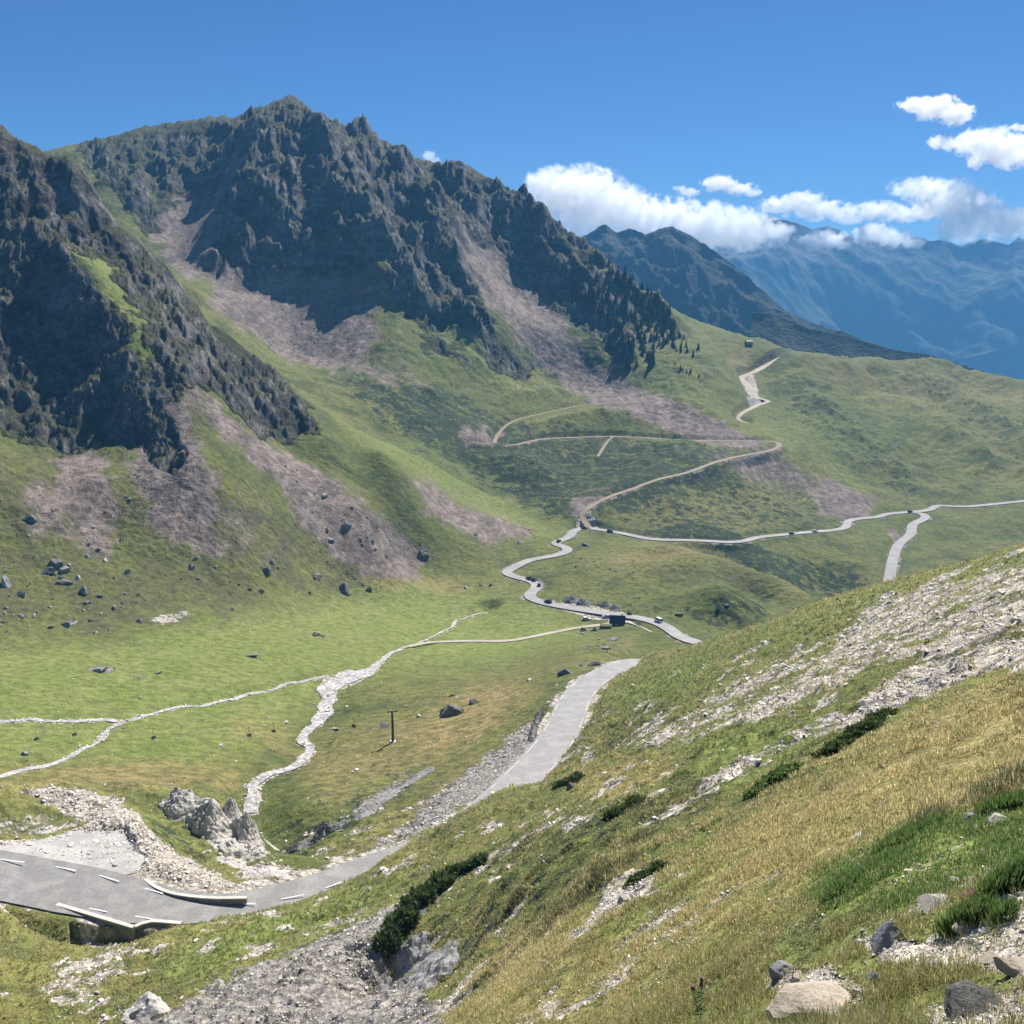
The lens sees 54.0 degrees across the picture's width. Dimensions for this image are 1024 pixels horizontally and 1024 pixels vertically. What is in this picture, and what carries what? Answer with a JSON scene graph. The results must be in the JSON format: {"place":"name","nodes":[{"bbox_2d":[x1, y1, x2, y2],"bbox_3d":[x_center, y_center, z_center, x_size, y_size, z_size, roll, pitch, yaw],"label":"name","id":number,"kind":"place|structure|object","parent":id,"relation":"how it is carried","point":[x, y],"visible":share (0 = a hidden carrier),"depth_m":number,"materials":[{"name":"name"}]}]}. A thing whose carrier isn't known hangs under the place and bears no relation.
{"place":"outdoors","nodes":[
{"label":"outdoors","id":0,"kind":"place"},
{"bbox_2d":[0,830,144,874],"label":"gravel pull off","id":1,"kind":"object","parent":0,"point":[77,837],"visible":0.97,"depth_m":157.29,"materials":[{"name":"grey gravel"}]},
{"bbox_2d":[0,659,639,923],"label":"road","id":2,"kind":"structure","parent":0,"point":[38,882],"depth_m":147.65,"materials":[{"name":"grey asphalt"}]},
{"bbox_2d":[56,902,135,940],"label":"parapet wall","id":3,"kind":"structure","parent":2,"relation":"on","point":[128,929],"depth_m":139.72,"materials":[{"name":"concrete"}]},
{"bbox_2d":[135,919,181,929],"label":"parapet wall","id":4,"kind":"structure","parent":2,"relation":"on","point":[155,922],"depth_m":139.91,"materials":[{"name":"concrete"}]},
{"bbox_2d":[144,878,246,903],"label":"parapet wall","id":5,"kind":"structure","parent":2,"relation":"on","point":[228,899],"depth_m":145.85,"materials":[{"name":"concrete"}]},
{"bbox_2d":[0,95,754,617],"bbox_3d":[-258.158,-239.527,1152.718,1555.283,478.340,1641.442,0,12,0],"label":"mountain","id":6,"kind":"structure","parent":0,"point":[204,393],"depth_m":749.44,"materials":[{"name":"green plant"}]},
{"bbox_2d":[1,575,11,587],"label":"boulder","id":7,"kind":"object","parent":6,"relation":"on","point":[5,582],"visible":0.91,"depth_m":379.62,"materials":[{"name":"grey stone"}]},
{"bbox_2d":[22,513,36,522],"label":"boulder","id":8,"kind":"object","parent":6,"relation":"on","point":[30,518],"visible":1,"depth_m":416.50,"materials":[{"name":"stone"}]},
{"bbox_2d":[41,567,55,574],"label":"boulder","id":9,"kind":"object","parent":6,"relation":"on","point":[48,570],"visible":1,"depth_m":395.11,"materials":[{"name":"stone"}]},
{"bbox_2d":[48,559,63,568],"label":"boulder","id":10,"kind":"object","parent":6,"relation":"on","point":[56,563],"visible":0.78,"depth_m":399.46,"materials":[{"name":"stone"}]},
{"bbox_2d":[58,566,70,572],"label":"boulder","id":11,"kind":"object","parent":6,"relation":"on","point":[64,569],"visible":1,"depth_m":398.23,"materials":[{"name":"grey stone"}]},
{"bbox_2d":[56,579,73,584],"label":"boulder","id":12,"kind":"object","parent":6,"relation":"on","point":[62,582],"visible":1,"depth_m":390.96,"materials":[{"name":"stone"}]},
{"bbox_2d":[79,586,89,595],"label":"boulder","id":13,"kind":"object","parent":6,"relation":"on","point":[84,590],"visible":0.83,"depth_m":388.03,"materials":[{"name":"stone"}]},
{"bbox_2d":[123,569,130,573],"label":"boulder","id":14,"kind":"object","parent":6,"relation":"on","point":[127,571],"visible":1,"depth_m":409.95,"materials":[{"name":"grey stone"}]},
{"bbox_2d":[188,564,194,569],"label":"boulder","id":15,"kind":"object","parent":6,"relation":"on","point":[191,566],"visible":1,"depth_m":428.87,"materials":[{"name":"grey stone"}]},
{"bbox_2d":[263,568,270,576],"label":"boulder","id":16,"kind":"object","parent":6,"relation":"on","point":[267,572],"visible":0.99,"depth_m":451.86,"materials":[{"name":"stone"}]},
{"bbox_2d":[311,573,321,579],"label":"boulder","id":17,"kind":"object","parent":6,"relation":"on","point":[316,576],"visible":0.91,"depth_m":481.41,"materials":[{"name":"stone"}]},
{"bbox_2d":[339,581,349,595],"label":"boulder","id":18,"kind":"object","parent":6,"relation":"on","point":[343,588],"visible":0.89,"depth_m":488.01,"materials":[{"name":"stone"}]},
{"bbox_2d":[342,521,350,530],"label":"boulder","id":19,"kind":"object","parent":6,"relation":"on","point":[346,525],"visible":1,"depth_m":520.21,"materials":[{"name":"stone"}]},
{"bbox_2d":[418,548,429,558],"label":"boulder","id":20,"kind":"object","parent":6,"relation":"on","point":[423,553],"visible":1,"depth_m":557.29,"materials":[{"name":"stone"}]},
{"bbox_2d":[623,287,628,299],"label":"conifer tree","id":21,"kind":"object","parent":6,"relation":"on","point":[625,294],"visible":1,"depth_m":1073.08,"materials":[{"name":"green plant"}]},
{"bbox_2d":[647,358,651,368],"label":"conifer tree","id":22,"kind":"object","parent":6,"relation":"on","point":[649,364],"visible":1,"depth_m":987.58,"materials":[{"name":"green plant"}]},
{"bbox_2d":[745,340,752,344],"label":"mountain cabin","id":23,"kind":"object","parent":6,"relation":"on","point":[748,342],"visible":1,"depth_m":1095.72,"materials":[{"name":"stone"}]},
{"bbox_2d":[0,495,783,888],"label":"valley floor","id":24,"kind":"structure","parent":0,"point":[188,657],"depth_m":320.50,"materials":[{"name":"green plant"}]},
{"bbox_2d":[16,590,25,597],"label":"boulder","id":25,"kind":"object","parent":24,"relation":"on","point":[21,593],"visible":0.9,"depth_m":376.38,"materials":[{"name":"grey stone"}]},
{"bbox_2d":[21,751,28,755],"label":"boulder","id":26,"kind":"object","parent":24,"relation":"on","point":[25,753],"visible":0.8,"depth_m":241.77,"materials":[{"name":"grey stone"}]},
{"bbox_2d":[0,723,122,777],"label":"stream bed","id":27,"kind":"object","parent":24,"relation":"on","point":[79,750],"visible":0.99,"depth_m":244.30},
{"bbox_2d":[61,619,76,627],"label":"boulder","id":28,"kind":"object","parent":24,"relation":"on","point":[69,624],"visible":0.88,"depth_m":363.80,"materials":[{"name":"grey stone"}]},
{"bbox_2d":[92,666,106,672],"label":"boulder","id":29,"kind":"object","parent":24,"relation":"on","point":[99,669],"visible":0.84,"depth_m":321.52,"materials":[{"name":"grey stone"}]},
{"bbox_2d":[0,675,328,721],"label":"stream bed","id":30,"kind":"object","parent":24,"relation":"on","point":[145,715],"visible":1,"depth_m":291.24,"materials":[{"name":"grey gravel"}]},
{"bbox_2d":[157,787,246,856],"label":"rock outcrop","id":31,"kind":"object","parent":24,"relation":"on","point":[209,820],"visible":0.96,"depth_m":178.06,"materials":[{"name":"grey stone"}]},
{"bbox_2d":[224,797,270,858],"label":"rock outcrop","id":32,"kind":"object","parent":24,"relation":"on","point":[247,832],"visible":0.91,"depth_m":178.14,"materials":[{"name":"grey stone"}]},
{"bbox_2d":[245,654,257,656],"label":"boulder","id":33,"kind":"object","parent":24,"relation":"on","point":[251,655],"visible":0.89,"depth_m":364.21,"materials":[{"name":"stone"}]},
{"bbox_2d":[215,855,291,879],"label":"rock outcrop","id":34,"kind":"object","parent":24,"relation":"on","point":[257,869],"visible":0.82,"depth_m":163.80,"materials":[{"name":"grey stone"}]},
{"bbox_2d":[285,819,350,853],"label":"rock outcrop","id":35,"kind":"object","parent":24,"relation":"on","point":[323,830],"visible":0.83,"depth_m":199.46,"materials":[{"name":"stone"}]},
{"bbox_2d":[243,612,486,812],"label":"stream bed","id":36,"kind":"object","parent":24,"relation":"on","point":[342,678],"visible":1,"depth_m":309.35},
{"bbox_2d":[378,721,388,728],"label":"boulder","id":37,"kind":"object","parent":24,"relation":"on","point":[383,724],"visible":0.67,"depth_m":282.14,"materials":[{"name":"stone"}]},
{"bbox_2d":[387,708,396,742],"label":"lift tower","id":38,"kind":"structure","parent":24,"relation":"on","point":[392,729],"depth_m":264.01,"materials":[{"name":"metal"}]},
{"bbox_2d":[2,710,385,730],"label":"haul rope","id":39,"kind":"object","parent":38,"relation":"attached to","point":[178,728],"visible":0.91,"depth_m":266.58,"materials":[{"name":"metal"}]},
{"bbox_2d":[20,705,424,726],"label":"haul rope","id":40,"kind":"object","parent":38,"relation":"attached to","point":[258,723],"visible":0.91,"depth_m":278.47,"materials":[{"name":"metal"}]},
{"bbox_2d":[354,767,434,820],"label":"rock outcrop","id":41,"kind":"object","parent":24,"relation":"on","point":[372,807],"visible":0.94,"depth_m":213.07,"materials":[{"name":"grey stone"}]},
{"bbox_2d":[439,704,463,718],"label":"boulder","id":42,"kind":"object","parent":24,"relation":"on","point":[448,710],"visible":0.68,"depth_m":283.58,"materials":[{"name":"stone"}]},
{"bbox_2d":[469,699,478,704],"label":"boulder","id":43,"kind":"object","parent":24,"relation":"on","point":[472,701],"visible":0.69,"depth_m":294.66,"materials":[{"name":"stone"}]},
{"bbox_2d":[402,620,651,647],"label":"footpath","id":44,"kind":"structure","parent":24,"relation":"on","point":[561,630],"depth_m":436.65,"materials":[{"name":"beige gravel"}]},
{"bbox_2d":[527,709,542,741],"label":"rock outcrop","id":45,"kind":"object","parent":24,"relation":"on","point":[533,729],"visible":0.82,"depth_m":228.70,"materials":[{"name":"grey stone"}]},
{"bbox_2d":[557,668,571,676],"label":"boulder","id":46,"kind":"object","parent":24,"relation":"on","point":[564,671],"visible":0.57,"depth_m":299.88,"materials":[{"name":"stone"}]},
{"bbox_2d":[562,596,591,606],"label":"rock outcrop","id":47,"kind":"object","parent":24,"relation":"on","point":[577,601],"visible":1,"depth_m":494.08,"materials":[{"name":"stone"}]},
{"bbox_2d":[581,616,590,620],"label":"car","id":48,"kind":"object","parent":24,"relation":"on","point":[583,618],"visible":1,"depth_m":464.79,"materials":[{"name":"white paint"}]},
{"bbox_2d":[580,627,599,630],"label":"rock","id":49,"kind":"structure","parent":24,"relation":"on","point":[593,629],"depth_m":439.63,"materials":[{"name":"stone"}]},
{"bbox_2d":[588,661,600,665],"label":"boulder","id":50,"kind":"object","parent":24,"relation":"on","point":[596,663],"visible":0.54,"depth_m":313.43,"materials":[{"name":"stone"}]},
{"bbox_2d":[600,623,611,628],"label":"shelter","id":51,"kind":"object","parent":24,"relation":"on","point":[605,626],"visible":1,"depth_m":444.44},
{"bbox_2d":[597,601,620,610],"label":"rock outcrop","id":52,"kind":"object","parent":24,"relation":"on","point":[605,604],"visible":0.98,"depth_m":483.22,"materials":[{"name":"stone"}]},
{"bbox_2d":[607,636,617,640],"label":"boulder","id":53,"kind":"object","parent":24,"relation":"on","point":[614,638],"visible":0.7,"depth_m":412.57,"materials":[{"name":"grey stone"}]},
{"bbox_2d":[609,613,625,626],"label":"mountain hut","id":54,"kind":"object","parent":24,"relation":"on","point":[617,620],"visible":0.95,"depth_m":450.01,"materials":[{"name":"stone"}]},
{"bbox_2d":[675,612,683,615],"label":"boulder","id":55,"kind":"object","parent":24,"relation":"on","point":[679,613],"visible":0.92,"depth_m":464.48,"materials":[{"name":"stone"}]},
{"bbox_2d":[0,544,1023,1023],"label":"hillside","id":56,"kind":"structure","parent":0,"point":[16,811],"depth_m":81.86,"materials":[{"name":"green plant"}]},
{"bbox_2d":[121,991,171,1023],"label":"boulder","id":57,"kind":"object","parent":56,"relation":"on","point":[146,1007],"visible":0.82,"depth_m":79.06,"materials":[{"name":"white stone"}]},
{"bbox_2d":[366,931,459,992],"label":"rock outcrop","id":58,"kind":"object","parent":56,"relation":"on","point":[428,973],"visible":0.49,"depth_m":77.88,"materials":[{"name":"grey stone"}]},
{"bbox_2d":[368,850,488,958],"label":"juniper bush","id":59,"kind":"object","parent":56,"relation":"on","point":[390,935],"visible":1,"depth_m":91.02,"materials":[{"name":"green plant"}]},
{"bbox_2d":[0,550,1023,1023],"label":"rubble","id":60,"kind":"object","parent":56,"relation":"on","point":[486,778],"visible":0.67,"depth_m":90.48,"materials":[{"name":"stone"}]},
{"bbox_2d":[551,770,584,789],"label":"juniper bush","id":61,"kind":"object","parent":56,"relation":"on","point":[577,776],"visible":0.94,"depth_m":133.50,"materials":[{"name":"green plant"}]},
{"bbox_2d":[565,782,574,790],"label":"boulder","id":62,"kind":"object","parent":56,"relation":"on","point":[570,786],"visible":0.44,"depth_m":130.04,"materials":[{"name":"stone"}]},
{"bbox_2d":[598,794,645,819],"bbox_3d":[6.334,17.109,57.909,2.882,2.092,1.701,5,13,21],"label":"juniper bush","id":63,"kind":"object","parent":56,"relation":"on","point":[613,811],"visible":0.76,"depth_m":57.70,"materials":[{"name":"green plant"}]},
{"bbox_2d":[617,895,629,903],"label":"stone","id":64,"kind":"object","parent":56,"relation":"on","point":[621,899],"visible":0.57,"depth_m":28.91,"materials":[{"name":"stone"}]},
{"bbox_2d":[620,860,670,888],"bbox_3d":[4.204,11.376,31.518,1.579,1.203,0.969,0,12,0],"label":"juniper bush","id":65,"kind":"object","parent":56,"relation":"on","point":[657,865],"visible":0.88,"depth_m":31.39,"materials":[{"name":"green plant"}]},
{"bbox_2d":[689,977,706,1017],"bbox_3d":[2.292,5.993,12.298,0.249,0.536,0.193,-8,15,-32],"label":"thistle plant","id":66,"kind":"object","parent":56,"relation":"on","point":[701,980],"visible":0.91,"depth_m":12.31,"materials":[{"name":"green plant"}]},
{"bbox_2d":[740,760,804,799],"bbox_3d":[9.171,9.467,35.528,1.666,1.504,2.657,11,17,42],"label":"juniper bush","id":67,"kind":"object","parent":56,"relation":"on","point":[778,773],"visible":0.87,"depth_m":35.14,"materials":[{"name":"green plant"}]},
{"bbox_2d":[768,960,793,981],"bbox_3d":[3.219,5.496,11.959,0.328,0.270,0.264,6,8,-30],"label":"stone","id":68,"kind":"object","parent":56,"relation":"on","point":[777,970],"visible":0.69,"depth_m":11.91,"materials":[{"name":"grey stone"}]},
{"bbox_2d":[790,970,802,982],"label":"stone","id":69,"kind":"object","parent":56,"relation":"on","point":[795,978],"visible":0.49,"depth_m":10.90,"materials":[{"name":"beige stone"}]},
{"bbox_2d":[765,981,849,1023],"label":"stone","id":70,"kind":"object","parent":56,"relation":"on","point":[786,998],"visible":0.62,"depth_m":8.40,"materials":[{"name":"beige stone"}]},
{"bbox_2d":[809,706,897,759],"bbox_3d":[13.942,9.046,41.079,2.325,3.729,10.369,7,14,30],"label":"juniper bush","id":71,"kind":"object","parent":56,"relation":"on","point":[849,735],"visible":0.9,"depth_m":41.26,"materials":[{"name":"green plant"}]},
{"bbox_2d":[851,988,865,996],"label":"stone","id":72,"kind":"object","parent":56,"relation":"on","point":[856,991],"visible":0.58,"depth_m":8.46,"materials":[{"name":"stone"}]},
{"bbox_2d":[817,841,915,906],"bbox_3d":[4.980,5.038,14.061,1.318,1.104,0.934,-7,14,-30],"label":"grass tussock","id":73,"kind":"object","parent":56,"relation":"on","point":[873,863],"depth_m":13.99,"materials":[{"name":"green plant"}]},
{"bbox_2d":[868,971,884,981],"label":"stone","id":74,"kind":"object","parent":56,"relation":"on","point":[874,973],"visible":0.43,"depth_m":8.64,"materials":[{"name":"grey stone"}]},
{"bbox_2d":[871,921,903,955],"bbox_3d":[3.561,4.078,9.581,0.319,0.331,0.250,-8,15,-33],"label":"stone","id":75,"kind":"object","parent":56,"relation":"on","point":[885,934],"visible":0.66,"depth_m":9.55,"materials":[{"name":"grey stone"}]},
{"bbox_2d":[865,809,952,856],"bbox_3d":[6.007,4.926,15.326,1.220,1.238,0.948,11,17,42],"label":"grass tussock","id":76,"kind":"object","parent":56,"relation":"on","point":[895,836],"depth_m":15.16,"materials":[{"name":"green plant"}]},
{"bbox_2d":[917,893,949,914],"bbox_3d":[4.251,3.941,9.995,0.341,0.184,0.326,-26,19,0],"label":"stone","id":77,"kind":"object","parent":56,"relation":"on","point":[925,899],"visible":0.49,"depth_m":10.02,"materials":[{"name":"stone"}]},
{"bbox_2d":[929,957,939,966],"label":"stone","id":78,"kind":"object","parent":56,"relation":"on","point":[935,959],"visible":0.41,"depth_m":8.13,"materials":[{"name":"stone"}]},
{"bbox_2d":[950,876,958,883],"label":"stone","id":79,"kind":"object","parent":56,"relation":"on","point":[953,878],"visible":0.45,"depth_m":10.90,"materials":[{"name":"stone"}]},
{"bbox_2d":[951,919,973,935],"bbox_3d":[3.818,3.537,8.480,0.197,0.160,0.144,6,14,27],"label":"stone","id":80,"kind":"object","parent":56,"relation":"on","point":[959,927],"visible":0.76,"depth_m":8.45,"materials":[{"name":"grey stone"}]},
{"bbox_2d":[927,888,1002,940],"bbox_3d":[3.889,3.440,8.601,0.544,0.617,0.488,0,12,0],"label":"grass tussock","id":81,"kind":"object","parent":56,"relation":"on","point":[966,910],"depth_m":8.54,"materials":[{"name":"green plant"}]},
{"bbox_2d":[959,887,977,900],"bbox_3d":[4.312,3.588,9.412,0.228,0.087,0.176,-12,22,-3],"label":"stone","id":82,"kind":"object","parent":56,"relation":"on","point":[964,894],"visible":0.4,"depth_m":9.43,"materials":[{"name":"stone"}]},
{"bbox_2d":[965,812,976,819],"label":"stone","id":83,"kind":"object","parent":56,"relation":"on","point":[970,813],"visible":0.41,"depth_m":14.14,"materials":[{"name":"grey stone"}]},
{"bbox_2d":[943,980,1005,1021],"bbox_3d":[2.804,3.059,6.152,0.487,0.110,0.387,-17,36,-10],"label":"stone","id":84,"kind":"object","parent":56,"relation":"on","point":[964,994],"visible":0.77,"depth_m":6.17,"materials":[{"name":"grey stone"}]},
{"bbox_2d":[980,951,999,964],"bbox_3d":[3.607,3.379,7.559,0.164,0.080,0.142,-21,29,-12],"label":"stone","id":85,"kind":"object","parent":56,"relation":"on","point":[988,956],"visible":0.58,"depth_m":7.56,"materials":[{"name":"beige stone"}]},
{"bbox_2d":[965,853,1023,898],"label":"grass tussock","id":86,"kind":"object","parent":56,"relation":"on","point":[998,879],"depth_m":8.79,"materials":[{"name":"green plant"}]},
{"bbox_2d":[968,785,1023,814],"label":"grass tussock","id":87,"kind":"object","parent":56,"relation":"on","point":[1002,800],"depth_m":13.94,"materials":[{"name":"green plant"}]},
{"bbox_2d":[988,812,1005,825],"bbox_3d":[6.387,4.069,13.229,0.366,0.187,0.268,-4,13,-18],"label":"stone","id":88,"kind":"object","parent":56,"relation":"on","point":[995,816],"visible":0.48,"depth_m":13.18,"materials":[{"name":"stone"}]},
{"bbox_2d":[981,895,1023,927],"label":"grass tussock","id":89,"kind":"object","parent":56,"relation":"on","point":[1009,908],"depth_m":8.20,"materials":[{"name":"green plant"}]},
{"bbox_2d":[993,957,1023,976],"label":"stone","id":90,"kind":"object","parent":56,"relation":"on","point":[1009,966],"visible":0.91,"depth_m":6.78,"materials":[{"name":"beige stone"}]},
{"bbox_2d":[1002,894,1018,902],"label":"stone","id":91,"kind":"object","parent":56,"relation":"on","point":[1006,896],"visible":0.27,"depth_m":8.51,"materials":[{"name":"stone"}]},
{"bbox_2d":[0,0,1023,245],"label":"sky","id":92,"kind":"structure","parent":0,"point":[885,120],"materials":[{"name":"blue"}]},
{"bbox_2d":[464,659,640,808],"bbox_3d":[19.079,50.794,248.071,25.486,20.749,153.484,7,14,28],"label":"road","id":93,"kind":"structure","parent":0,"point":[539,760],"depth_m":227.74,"materials":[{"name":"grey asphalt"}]},
{"bbox_2d":[493,402,625,442],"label":"gravel track","id":94,"kind":"structure","parent":0,"point":[499,433],"depth_m":853.57,"materials":[{"name":"beige gravel"}]},
{"bbox_2d":[597,437,612,455],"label":"gravel track","id":95,"kind":"structure","parent":0,"point":[603,446],"depth_m":831.59,"materials":[{"name":"beige gravel"}]},
{"bbox_2d":[476,436,781,527],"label":"gravel track","id":96,"kind":"structure","parent":0,"point":[583,513],"depth_m":748.02,"materials":[{"name":"beige gravel"}]},
{"bbox_2d":[584,224,878,345],"bbox_3d":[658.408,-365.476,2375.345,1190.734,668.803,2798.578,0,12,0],"label":"dark ridge","id":97,"kind":"structure","parent":0,"point":[686,274],"depth_m":2551.67,"materials":[{"name":"stone"}]},
{"bbox_2d":[736,357,778,422],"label":"gravel track","id":98,"kind":"structure","parent":0,"point":[749,388],"depth_m":1000.11,"materials":[{"name":"beige gravel"}]},
{"bbox_2d":[502,500,1023,643],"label":"road","id":99,"kind":"structure","parent":0,"point":[531,592],"depth_m":586.07,"materials":[{"name":"grey asphalt"}]},
{"bbox_2d":[654,617,662,622],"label":"van","id":100,"kind":"object","parent":99,"relation":"on","point":[659,619],"visible":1,"depth_m":448.53,"materials":[{"name":"white paint"}]},
{"bbox_2d":[620,337,1023,613],"bbox_3d":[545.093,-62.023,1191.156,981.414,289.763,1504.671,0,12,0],"label":"pasture","id":101,"kind":"structure","parent":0,"point":[858,437],"depth_m":799.06,"materials":[{"name":"green plant"}]},
{"bbox_2d":[678,217,1023,359],"bbox_3d":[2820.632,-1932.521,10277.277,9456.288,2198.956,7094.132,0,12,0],"label":"distant mountains","id":102,"kind":"structure","parent":0,"point":[945,299],"depth_m":9887.62,"materials":[{"name":"blue stone"}]},
{"bbox_2d":[751,312,991,373],"bbox_3d":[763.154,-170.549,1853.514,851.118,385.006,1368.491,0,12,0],"label":"wooded spur","id":103,"kind":"structure","parent":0,"point":[783,332],"depth_m":1841.96,"materials":[{"name":"plant"}]},
{"bbox_2d":[884,512,929,580],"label":"road","id":104,"kind":"structure","parent":0,"point":[893,558],"depth_m":697.21,"materials":[{"name":"grey asphalt"}]},
{"bbox_2d":[948,343,1023,378],"bbox_3d":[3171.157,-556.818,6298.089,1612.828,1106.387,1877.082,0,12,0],"label":"valley side","id":105,"kind":"structure","parent":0,"point":[1008,361],"depth_m":6117.19,"materials":[{"name":"blue"}]}
]}

